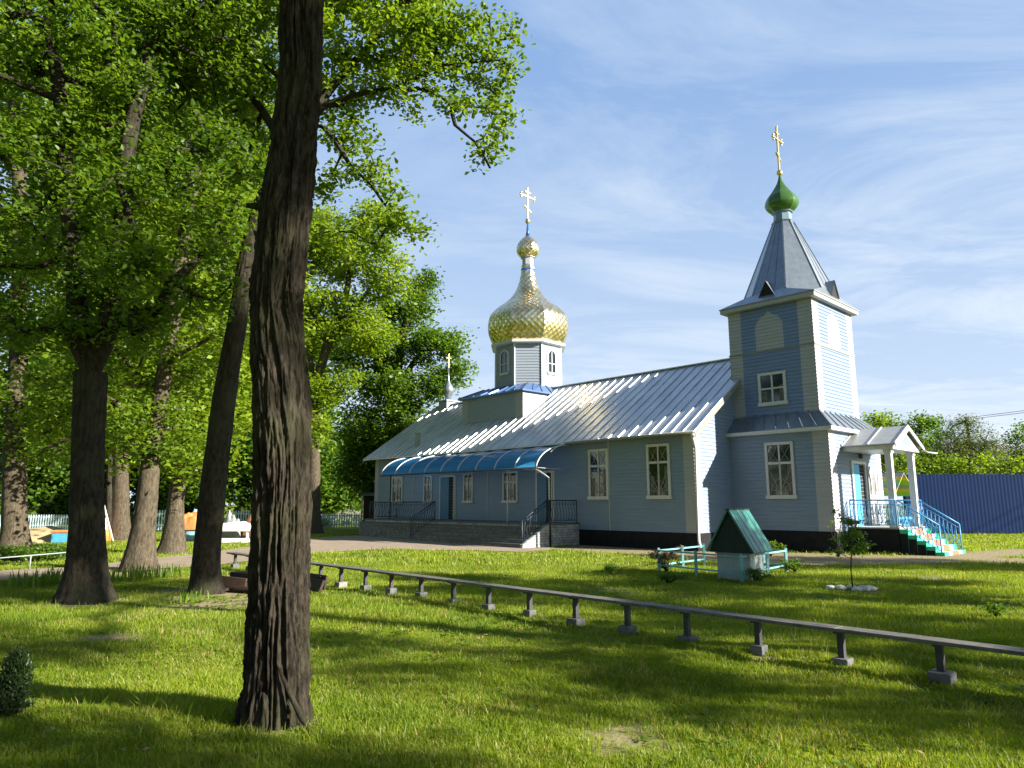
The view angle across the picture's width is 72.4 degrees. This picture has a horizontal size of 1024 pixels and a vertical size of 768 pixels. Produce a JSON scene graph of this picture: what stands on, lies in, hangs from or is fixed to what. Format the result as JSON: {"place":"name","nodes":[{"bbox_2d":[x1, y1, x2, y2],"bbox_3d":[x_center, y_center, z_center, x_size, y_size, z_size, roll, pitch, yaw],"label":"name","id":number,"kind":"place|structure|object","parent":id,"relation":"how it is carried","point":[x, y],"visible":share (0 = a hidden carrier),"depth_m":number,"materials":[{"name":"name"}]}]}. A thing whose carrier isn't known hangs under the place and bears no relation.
{"place":"outdoors","nodes":[
{"label":"outdoors","id":0,"kind":"place"},
{"bbox_2d":[184,512,196,529],"bbox_3d":[-14.075,5.942,30.434,1.240,0.770,0.720,0,-10,0],"label":"tarpaulin","id":1,"kind":"object","parent":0,"point":[190,521],"visible":0.33,"depth_m":30.17,"materials":[{"name":"orange fabric"}]},
{"bbox_2d":[0,535,557,579],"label":"path","id":2,"kind":"structure","parent":0,"point":[343,543],"depth_m":26.08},
{"bbox_2d":[0,552,65,569],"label":"pipe rail","id":3,"kind":"object","parent":2,"relation":"on","point":[31,556],"visible":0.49,"depth_m":17.21,"materials":[{"name":"grey metal"}]},
{"bbox_2d":[335,513,353,525],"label":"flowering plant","id":4,"kind":"object","parent":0,"point":[343,518],"visible":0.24,"depth_m":51.41,"materials":[{"name":"brown plant"}]},
{"bbox_2d":[0,633,1023,767],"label":"grass","id":5,"kind":"structure","parent":0,"point":[173,701],"depth_m":5.53,"materials":[{"name":"green plant"}]},
{"bbox_2d":[0,505,1023,767],"bbox_3d":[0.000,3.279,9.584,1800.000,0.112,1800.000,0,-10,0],"label":"ground","id":6,"kind":"structure","parent":0,"point":[816,559],"depth_m":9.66,"materials":[{"name":"green plant"}]},
{"bbox_2d":[0,646,36,718],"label":"conifer","id":7,"kind":"object","parent":6,"relation":"on","point":[15,678],"visible":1,"depth_m":5.37,"materials":[{"name":"green plant"}]},
{"bbox_2d":[0,544,41,560],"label":"bush","id":8,"kind":"object","parent":6,"relation":"on","point":[7,551],"visible":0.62,"depth_m":20.19,"materials":[{"name":"green plant"}]},
{"bbox_2d":[7,568,53,588],"bbox_3d":[-9.654,3.822,13.865,0.880,0.353,0.986,3,-10,-17],"label":"plant","id":9,"kind":"object","parent":6,"relation":"on","point":[10,582],"visible":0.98,"depth_m":13.87,"materials":[{"name":"green plant"}]},
{"bbox_2d":[0,514,67,528],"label":"picket fence","id":10,"kind":"object","parent":6,"relation":"on","point":[48,517],"visible":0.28,"depth_m":44.16,"materials":[{"name":"white wood"}]},
{"bbox_2d":[0,311,70,524],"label":"background tree","id":11,"kind":"object","parent":6,"relation":"on","point":[40,487],"visible":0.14,"depth_m":57.03,"materials":[{"name":"green plant"}]},
{"bbox_2d":[10,543,65,561],"bbox_3d":[-13.706,4.915,20.383,1.637,0.550,1.648,9,-13,-43],"label":"bush","id":12,"kind":"object","parent":6,"relation":"on","point":[35,550],"visible":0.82,"depth_m":20.22,"materials":[{"name":"green plant"}]},
{"bbox_2d":[24,569,61,584],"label":"plant","id":13,"kind":"object","parent":6,"relation":"on","point":[52,580],"visible":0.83,"depth_m":14.17,"materials":[{"name":"green plant"}]},
{"bbox_2d":[27,542,66,558],"bbox_3d":[-13.762,5.014,21.027,1.650,0.519,1.901,2,-10,-12],"label":"bush","id":14,"kind":"object","parent":6,"relation":"on","point":[46,546],"visible":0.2,"depth_m":20.83,"materials":[{"name":"green plant"}]},
{"bbox_2d":[29,526,65,542],"bbox_3d":[-20.375,6.579,30.791,5.200,0.679,3.400,0,-10,0],"label":"sand heap","id":15,"kind":"object","parent":6,"relation":"on","point":[41,534],"visible":0.27,"depth_m":29.82,"materials":[{"name":"beige sand"}]},
{"bbox_2d":[32,563,62,582],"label":"plant","id":16,"kind":"object","parent":6,"relation":"on","point":[58,571],"visible":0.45,"depth_m":14.58,"materials":[{"name":"green plant"}]},
{"bbox_2d":[50,530,67,542],"bbox_3d":[-18.816,6.425,29.539,1.000,0.520,0.680,2,-10,-10],"label":"toy box","id":17,"kind":"object","parent":6,"relation":"on","point":[59,536],"visible":0.44,"depth_m":29.22,"materials":[{"name":"blue paint"}]},
{"bbox_2d":[30,489,130,522],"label":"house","id":18,"kind":"structure","parent":6,"relation":"on","point":[46,504],"depth_m":60.95,"materials":[{"name":"beige"}]},
{"bbox_2d":[66,508,113,540],"bbox_3d":[-18.350,5.288,30.546,1.739,3.117,1.739,-10,-14,44],"label":"play tent","id":19,"kind":"object","parent":6,"relation":"on","point":[109,536],"visible":0.13,"depth_m":30.37,"materials":[{"name":"white fabric"}]},
{"bbox_2d":[31,290,149,493],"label":"background tree","id":20,"kind":"object","parent":6,"relation":"on","point":[65,443],"depth_m":64.76,"materials":[{"name":"green plant"}]},
{"bbox_2d":[35,335,155,526],"bbox_3d":[-19.208,1.592,33.225,5.856,11.592,5.150,0,-10,0],"label":"young tree","id":21,"kind":"object","parent":6,"relation":"on","point":[109,494],"visible":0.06,"depth_m":32.53,"materials":[{"name":"green plant"}]},
{"bbox_2d":[0,0,193,549],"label":"oak tree","id":22,"kind":"object","parent":6,"relation":"on","point":[14,529],"visible":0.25,"depth_m":23.95,"materials":[{"name":"green plant"}]},
{"bbox_2d":[109,563,138,581],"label":"plant","id":23,"kind":"object","parent":6,"relation":"on","point":[123,572],"visible":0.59,"depth_m":14.99,"materials":[{"name":"green plant"}]},
{"bbox_2d":[59,345,197,523],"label":"background tree","id":24,"kind":"object","parent":6,"relation":"on","point":[165,490],"visible":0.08,"depth_m":58.82,"materials":[{"name":"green plant"}]},
{"bbox_2d":[0,3,257,540],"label":"tree","id":25,"kind":"object","parent":6,"relation":"on","point":[120,525],"visible":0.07,"depth_m":31.38,"materials":[{"name":"green plant"}]},
{"bbox_2d":[116,562,159,581],"bbox_3d":[-7.950,3.998,15.003,0.758,0.391,0.912,3,-10,-17],"label":"plant","id":26,"kind":"object","parent":6,"relation":"on","point":[134,574],"visible":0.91,"depth_m":14.96,"materials":[{"name":"green plant"}]},
{"bbox_2d":[0,0,278,604],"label":"oak tree","id":27,"kind":"object","parent":6,"relation":"on","point":[91,342],"visible":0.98,"depth_m":12.49,"materials":[{"name":"green plant"}]},
{"bbox_2d":[133,510,165,529],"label":"picket fence","id":28,"kind":"object","parent":6,"relation":"on","point":[159,513],"visible":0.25,"depth_m":42.21,"materials":[{"name":"grey wood"}]},
{"bbox_2d":[0,0,317,571],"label":"oak tree","id":29,"kind":"object","parent":6,"relation":"on","point":[141,541],"visible":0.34,"depth_m":17.82,"materials":[{"name":"green plant"}]},
{"bbox_2d":[137,564,180,579],"bbox_3d":[-7.785,4.068,15.300,0.839,0.352,0.640,0,-10,0],"label":"plant","id":30,"kind":"object","parent":6,"relation":"on","point":[158,573],"visible":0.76,"depth_m":15.37,"materials":[{"name":"green plant"}]},
{"bbox_2d":[144,562,190,574],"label":"plant","id":31,"kind":"object","parent":6,"relation":"on","point":[177,571],"visible":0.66,"depth_m":16.14,"materials":[{"name":"green plant"}]},
{"bbox_2d":[157,588,208,603],"bbox_3d":[-5.477,3.521,11.752,0.723,0.232,0.727,-7,-12,35],"label":"plant","id":32,"kind":"object","parent":6,"relation":"on","point":[196,597],"visible":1,"depth_m":11.65,"materials":[{"name":"green plant"}]},
{"bbox_2d":[130,263,249,522],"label":"background tree","id":33,"kind":"object","parent":6,"relation":"on","point":[190,507],"depth_m":61.39,"materials":[{"name":"green plant"}]},
{"bbox_2d":[185,509,196,540],"bbox_3d":[-13.825,6.263,31.292,1.500,1.450,0.600,0,-10,0],"label":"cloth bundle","id":34,"kind":"object","parent":6,"relation":"on","point":[189,535],"visible":0.12,"depth_m":30.94,"materials":[{"name":"teal fabric"}]},
{"bbox_2d":[61,84,325,553],"bbox_3d":[-11.365,-2.585,24.957,8.150,17.031,7.839,-7,-12,35],"label":"tree","id":35,"kind":"object","parent":6,"relation":"on","point":[173,539],"visible":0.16,"depth_m":23.24,"materials":[{"name":"green plant"}]},
{"bbox_2d":[169,381,252,520],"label":"background tree","id":36,"kind":"object","parent":6,"relation":"on","point":[242,490],"visible":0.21,"depth_m":56.42,"materials":[{"name":"green plant"}]},
{"bbox_2d":[222,510,242,537],"bbox_3d":[-12.447,6.286,31.186,0.900,1.371,0.600,0,-10,0],"label":"grey bundle","id":37,"kind":"object","parent":6,"relation":"on","point":[230,516],"visible":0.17,"depth_m":30.90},
{"bbox_2d":[222,572,247,590],"bbox_3d":[-5.076,3.750,13.296,1.393,0.291,0.729,-4,-10,21],"label":"bench","id":38,"kind":"object","parent":6,"relation":"on","point":[235,580],"visible":0.42,"depth_m":13.11,"materials":[{"name":"brown wood"}]},
{"bbox_2d":[222,538,249,542],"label":"white slab","id":39,"kind":"structure","parent":6,"relation":"on","point":[230,540],"depth_m":29.27,"materials":[{"name":"white concrete"}]},
{"bbox_2d":[222,530,249,537],"bbox_3d":[-12.147,6.570,30.326,2.000,0.500,0.800,0,-10,0],"label":"trestle table","id":40,"kind":"object","parent":6,"relation":"on","point":[247,533],"visible":0.17,"depth_m":29.97,"materials":[{"name":"white paint"}]},
{"bbox_2d":[223,521,250,529],"bbox_3d":[-12.047,6.142,30.399,1.900,0.364,0.760,0,-10,0],"label":"white sheeting","id":41,"kind":"object","parent":40,"relation":"on","point":[238,525],"visible":0.61,"depth_m":30.09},
{"bbox_2d":[227,510,250,521],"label":"picket fence","id":42,"kind":"object","parent":6,"relation":"on","point":[241,513],"visible":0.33,"depth_m":44.22,"materials":[{"name":"grey wood"}]},
{"bbox_2d":[241,514,250,537],"bbox_3d":[-11.597,6.367,31.274,0.800,1.240,0.600,0,-10,0],"label":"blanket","id":43,"kind":"object","parent":6,"relation":"on","point":[247,521],"visible":0.06,"depth_m":30.98,"materials":[{"name":"brown fabric"}]},
{"bbox_2d":[234,0,323,732],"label":"oak tree","id":44,"kind":"object","parent":6,"relation":"on","point":[277,673],"visible":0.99,"depth_m":5.47,"materials":[{"name":"brown plant"}]},
{"bbox_2d":[239,217,344,434],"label":"tree","id":45,"kind":"object","parent":6,"relation":"on","point":[310,273],"visible":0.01,"depth_m":43.84,"materials":[{"name":"green plant"}]},
{"bbox_2d":[242,320,346,462],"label":"background tree","id":46,"kind":"object","parent":6,"relation":"on","point":[327,416],"visible":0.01,"depth_m":69.64,"materials":[{"name":"green plant"}]},
{"bbox_2d":[310,573,327,592],"bbox_3d":[-3.914,3.760,13.378,0.292,0.272,1.706,8,-13,-39],"label":"bench","id":47,"kind":"object","parent":6,"relation":"on","point":[318,582],"visible":0.36,"depth_m":12.95,"materials":[{"name":"wood"}]},
{"bbox_2d":[321,517,330,527],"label":"flowering plant","id":48,"kind":"object","parent":6,"relation":"on","point":[326,523],"visible":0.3,"depth_m":45.42,"materials":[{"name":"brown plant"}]},
{"bbox_2d":[321,513,345,526],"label":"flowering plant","id":49,"kind":"object","parent":6,"relation":"on","point":[333,519],"visible":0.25,"depth_m":49.38,"materials":[{"name":"green plant"}]},
{"bbox_2d":[321,513,360,527],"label":"picket fence","id":50,"kind":"object","parent":6,"relation":"on","point":[342,515],"visible":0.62,"depth_m":46.12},
{"bbox_2d":[157,0,535,594],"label":"oak tree","id":51,"kind":"object","parent":6,"relation":"on","point":[421,30],"visible":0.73,"depth_m":13.93,"materials":[{"name":"green plant"}]},
{"bbox_2d":[320,433,372,521],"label":"background tree","id":52,"kind":"object","parent":6,"relation":"on","point":[334,500],"visible":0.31,"depth_m":58.77,"materials":[{"name":"green plant"}]},
{"bbox_2d":[336,506,362,521],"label":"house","id":53,"kind":"structure","parent":6,"relation":"on","point":[339,512],"depth_m":65.03,"materials":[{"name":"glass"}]},
{"bbox_2d":[347,514,360,525],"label":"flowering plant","id":54,"kind":"object","parent":6,"relation":"on","point":[352,519],"visible":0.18,"depth_m":51.50,"materials":[{"name":"brown plant"}]},
{"bbox_2d":[327,423,382,513],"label":"background tree","id":55,"kind":"object","parent":6,"relation":"on","point":[340,439],"visible":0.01,"depth_m":73.88,"materials":[{"name":"green plant"}]},
{"bbox_2d":[303,191,423,533],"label":"tree","id":56,"kind":"object","parent":6,"relation":"on","point":[352,320],"visible":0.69,"depth_m":40.55,"materials":[{"name":"green plant"}]},
{"bbox_2d":[360,491,374,520],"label":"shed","id":57,"kind":"structure","parent":6,"relation":"on","point":[368,498],"depth_m":43.31,"materials":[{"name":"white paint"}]},
{"bbox_2d":[319,265,479,500],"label":"oak tree","id":58,"kind":"object","parent":6,"relation":"on","point":[394,387],"visible":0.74,"depth_m":45.75,"materials":[{"name":"green plant"}]},
{"bbox_2d":[0,531,1023,566],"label":"grass","id":59,"kind":"structure","parent":6,"relation":"on","point":[992,539],"depth_m":22.12,"materials":[{"name":"green plant"}]},
{"bbox_2d":[0,575,1023,767],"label":"weeds","id":60,"kind":"object","parent":6,"relation":"on","point":[405,632],"visible":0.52,"depth_m":8.42,"materials":[{"name":"green plant"}]},
{"bbox_2d":[603,562,622,574],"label":"bush","id":61,"kind":"object","parent":6,"relation":"on","point":[612,569],"visible":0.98,"depth_m":15.75,"materials":[{"name":"green plant"}]},
{"bbox_2d":[226,552,1023,686],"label":"fence","id":62,"kind":"object","parent":6,"relation":"on","point":[940,673],"visible":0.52,"depth_m":8.09,"materials":[{"name":"grey wood"}]},
{"bbox_2d":[359,126,965,555],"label":"church","id":63,"kind":"structure","parent":6,"relation":"on","point":[773,434],"depth_m":26.98,"materials":[{"name":"blue"}]},
{"bbox_2d":[391,477,402,502],"bbox_3d":[-6.198,5.704,37.672,0.120,1.390,1.070,9,-13,-43],"label":"window","id":64,"kind":"structure","parent":63,"relation":"in","point":[397,482],"depth_m":37.68,"materials":[{"name":"white glass"}]},
{"bbox_2d":[423,475,432,502],"bbox_3d":[-4.312,5.366,35.702,0.120,1.390,0.770,9,-13,-43],"label":"window","id":65,"kind":"structure","parent":63,"relation":"in","point":[427,481],"depth_m":35.72,"materials":[{"name":"glass"}]},
{"bbox_2d":[439,475,455,519],"bbox_3d":[-3.187,5.576,34.468,0.100,2.140,1.280,9,-13,-43],"label":"side doorway","id":66,"kind":"structure","parent":63,"relation":"in","point":[446,492],"depth_m":34.47,"materials":[{"name":"blue paint"}]},
{"bbox_2d":[462,473,473,502],"bbox_3d":[-2.110,4.971,33.399,0.120,1.390,0.770,9,-13,-43],"label":"window","id":67,"kind":"structure","parent":63,"relation":"in","point":[468,482],"depth_m":33.41,"materials":[{"name":"glass"}]},
{"bbox_2d":[499,350,508,375],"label":"arched window","id":68,"kind":"structure","parent":63,"relation":"in","point":[504,358],"depth_m":37.16,"materials":[{"name":"white paint"}]},
{"bbox_2d":[501,471,518,502],"bbox_3d":[-0.101,4.610,31.295,0.120,1.390,1.020,9,-13,-43],"label":"window","id":69,"kind":"structure","parent":63,"relation":"in","point":[512,475],"depth_m":31.28,"materials":[{"name":"white paint"}]},
{"bbox_2d":[535,470,554,521],"bbox_3d":[1.391,4.755,29.684,0.100,2.140,1.090,9,-13,-43],"label":"side doorway","id":70,"kind":"structure","parent":63,"relation":"in","point":[541,485],"depth_m":29.71,"materials":[{"name":"blue paint"}]},
{"bbox_2d":[547,349,556,375],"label":"arched window","id":71,"kind":"structure","parent":63,"relation":"in","point":[551,357],"depth_m":37.10,"materials":[{"name":"white paint"}]},
{"bbox_2d":[587,448,608,499],"bbox_3d":[3.404,3.568,27.701,0.120,1.990,1.060,9,-13,-43],"label":"window","id":72,"kind":"structure","parent":63,"relation":"in","point":[598,484],"depth_m":27.72,"materials":[{"name":"glass"}]},
{"bbox_2d":[646,443,672,498],"bbox_3d":[5.358,3.198,25.660,0.120,2.010,1.080,9,-13,-43],"label":"window","id":73,"kind":"structure","parent":63,"relation":"in","point":[658,465],"depth_m":25.67,"materials":[{"name":"glass"}]},
{"bbox_2d":[757,370,788,406],"bbox_3d":[9.654,0.171,25.994,0.120,1.250,1.140,9,-13,-43],"label":"window","id":74,"kind":"structure","parent":63,"relation":"in","point":[772,388],"depth_m":25.99,"materials":[{"name":"white paint"}]},
{"bbox_2d":[764,441,797,498],"bbox_3d":[9.523,3.067,24.898,0.120,2.010,1.120,9,-13,-43],"label":"window","id":75,"kind":"structure","parent":63,"relation":"in","point":[779,456],"depth_m":24.90,"materials":[{"name":"white paint"}]},
{"bbox_2d":[850,461,882,525],"bbox_3d":[12.877,3.976,25.406,2.340,2.290,0.128,9,-13,-43],"label":"front doorway","id":76,"kind":"structure","parent":63,"relation":"in","point":[858,483],"depth_m":25.40,"materials":[{"name":"white paint"}]},
{"bbox_2d":[648,544,685,570],"bbox_3d":[3.682,4.184,16.769,0.985,0.677,0.565,-4,-10,22],"label":"bush","id":77,"kind":"object","parent":6,"relation":"on","point":[667,556],"visible":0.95,"depth_m":16.74,"materials":[{"name":"green plant"}]},
{"bbox_2d":[657,571,691,583],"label":"bush","id":78,"kind":"object","parent":6,"relation":"on","point":[666,576],"visible":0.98,"depth_m":14.30,"materials":[{"name":"green plant"}]},
{"bbox_2d":[657,544,787,581],"bbox_3d":[4.970,4.224,16.676,2.418,0.610,3.214,-8,-13,40],"label":"railing","id":79,"kind":"object","parent":6,"relation":"on","point":[766,564],"visible":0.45,"depth_m":16.08,"materials":[{"name":"teal paint"}]},
{"bbox_2d":[706,509,773,580],"bbox_3d":[5.060,3.561,15.572,1.109,1.545,1.160,-8,-13,39],"label":"well","id":80,"kind":"object","parent":6,"relation":"on","point":[737,532],"visible":0.93,"depth_m":15.28,"materials":[{"name":"metal"}]},
{"bbox_2d":[742,566,775,580],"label":"bush","id":81,"kind":"object","parent":6,"relation":"on","point":[756,573],"visible":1,"depth_m":14.52,"materials":[{"name":"green plant"}]},
{"bbox_2d":[769,539,786,555],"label":"bush","id":82,"kind":"object","parent":6,"relation":"on","point":[772,544],"visible":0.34,"depth_m":21.85,"materials":[{"name":"green plant"}]},
{"bbox_2d":[776,558,803,572],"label":"bush","id":83,"kind":"object","parent":6,"relation":"on","point":[795,566],"visible":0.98,"depth_m":16.48,"materials":[{"name":"green plant"}]},
{"bbox_2d":[825,585,835,589],"bbox_3d":[6.063,3.877,13.322,0.156,0.098,0.211,8,-13,-40],"label":"stone","id":84,"kind":"object","parent":6,"relation":"on","point":[830,587],"visible":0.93,"depth_m":13.27,"materials":[{"name":"white stone"}]},
{"bbox_2d":[828,520,844,556],"bbox_3d":[10.002,4.754,21.506,0.576,1.154,0.752,-5,-11,28],"label":"rose bush","id":85,"kind":"object","parent":6,"relation":"on","point":[838,545],"visible":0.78,"depth_m":21.45,"materials":[{"name":"green plant"}]},
{"bbox_2d":[835,585,846,589],"bbox_3d":[6.221,3.860,13.246,0.208,0.121,0.259,-2,-10,9],"label":"stone","id":86,"kind":"object","parent":6,"relation":"on","point":[841,587],"visible":0.89,"depth_m":13.16,"materials":[{"name":"grey stone"}]},
{"bbox_2d":[824,508,876,586],"bbox_3d":[6.473,3.147,13.318,0.821,1.539,0.869,0,-10,0],"label":"sapling","id":87,"kind":"object","parent":6,"relation":"on","point":[854,534],"visible":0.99,"depth_m":13.32,"materials":[{"name":"green plant"}]},
{"bbox_2d":[852,586,861,591],"bbox_3d":[6.441,3.833,13.064,0.179,0.108,0.234,-7,-12,34],"label":"stone","id":88,"kind":"object","parent":6,"relation":"on","point":[857,589],"visible":0.94,"depth_m":12.99,"materials":[{"name":"grey stone"}]},
{"bbox_2d":[861,586,869,591],"bbox_3d":[6.608,3.842,13.125,0.179,0.110,0.218,-5,-11,27],"label":"stone","id":89,"kind":"object","parent":6,"relation":"on","point":[865,588],"visible":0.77,"depth_m":13.05,"materials":[{"name":"white stone"}]},
{"bbox_2d":[864,585,876,590],"bbox_3d":[6.739,3.852,13.201,0.268,0.119,0.204,-5,-11,27],"label":"stone","id":90,"kind":"object","parent":6,"relation":"on","point":[872,588],"visible":0.62,"depth_m":13.12,"materials":[{"name":"grey stone"}]},
{"bbox_2d":[859,408,920,473],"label":"garden tree","id":91,"kind":"object","parent":6,"relation":"on","point":[876,421],"visible":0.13,"depth_m":57.64,"materials":[{"name":"green plant"}]},
{"bbox_2d":[881,453,907,473],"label":"garden tree","id":92,"kind":"object","parent":6,"relation":"on","point":[899,458],"visible":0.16,"depth_m":45.78,"materials":[{"name":"green plant"}]},
{"bbox_2d":[882,473,911,525],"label":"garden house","id":93,"kind":"structure","parent":6,"relation":"on","point":[902,484],"depth_m":31.38,"materials":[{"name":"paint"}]},
{"bbox_2d":[880,409,956,473],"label":"garden tree","id":94,"kind":"object","parent":6,"relation":"on","point":[928,422],"visible":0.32,"depth_m":55.59,"materials":[{"name":"green plant"}]},
{"bbox_2d":[882,448,968,473],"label":"garden tree","id":95,"kind":"object","parent":6,"relation":"on","point":[931,465],"visible":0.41,"depth_m":43.61,"materials":[{"name":"green plant"}]},
{"bbox_2d":[903,474,1023,533],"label":"fence","id":96,"kind":"object","parent":6,"relation":"on","point":[981,503],"visible":0.81,"depth_m":38.07,"materials":[{"name":"blue metal"}]},
{"bbox_2d":[921,413,1019,473],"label":"garden tree","id":97,"kind":"object","parent":6,"relation":"on","point":[969,445],"visible":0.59,"depth_m":51.62,"materials":[{"name":"green plant"}]},
{"bbox_2d":[941,451,1007,473],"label":"garden tree","id":98,"kind":"object","parent":6,"relation":"on","point":[980,460],"visible":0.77,"depth_m":43.57,"materials":[{"name":"green plant"}]},
{"bbox_2d":[959,410,1023,427],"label":"utility pole","id":99,"kind":"object","parent":6,"relation":"on","point":[994,414],"visible":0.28,"depth_m":54.36,"materials":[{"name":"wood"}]},
{"bbox_2d":[981,602,1007,616],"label":"bush","id":100,"kind":"object","parent":6,"relation":"on","point":[995,610],"visible":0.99,"depth_m":10.09,"materials":[{"name":"green plant"}]},
{"bbox_2d":[975,447,1023,473],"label":"garden tree","id":101,"kind":"object","parent":6,"relation":"on","point":[1013,465],"visible":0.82,"depth_m":43.80,"materials":[{"name":"green plant"}]},
{"bbox_2d":[1000,418,1023,466],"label":"garden tree","id":102,"kind":"object","parent":6,"relation":"on","point":[1017,438],"visible":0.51,"depth_m":55.98,"materials":[{"name":"green plant"}]},
{"bbox_2d":[0,0,1023,504],"label":"sky","id":103,"kind":"structure","parent":0,"point":[645,151],"materials":[{"name":"blue"}]},
{"bbox_2d":[12,594,1018,758],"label":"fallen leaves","id":104,"kind":"object","parent":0,"point":[146,748],"visible":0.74,"depth_m":8.53,"materials":[{"name":"plant"}]},
{"bbox_2d":[926,444,1023,473],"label":"tree","id":105,"kind":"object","parent":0,"point":[1002,447],"depth_m":65.27,"materials":[{"name":"green plant"}]}
]}

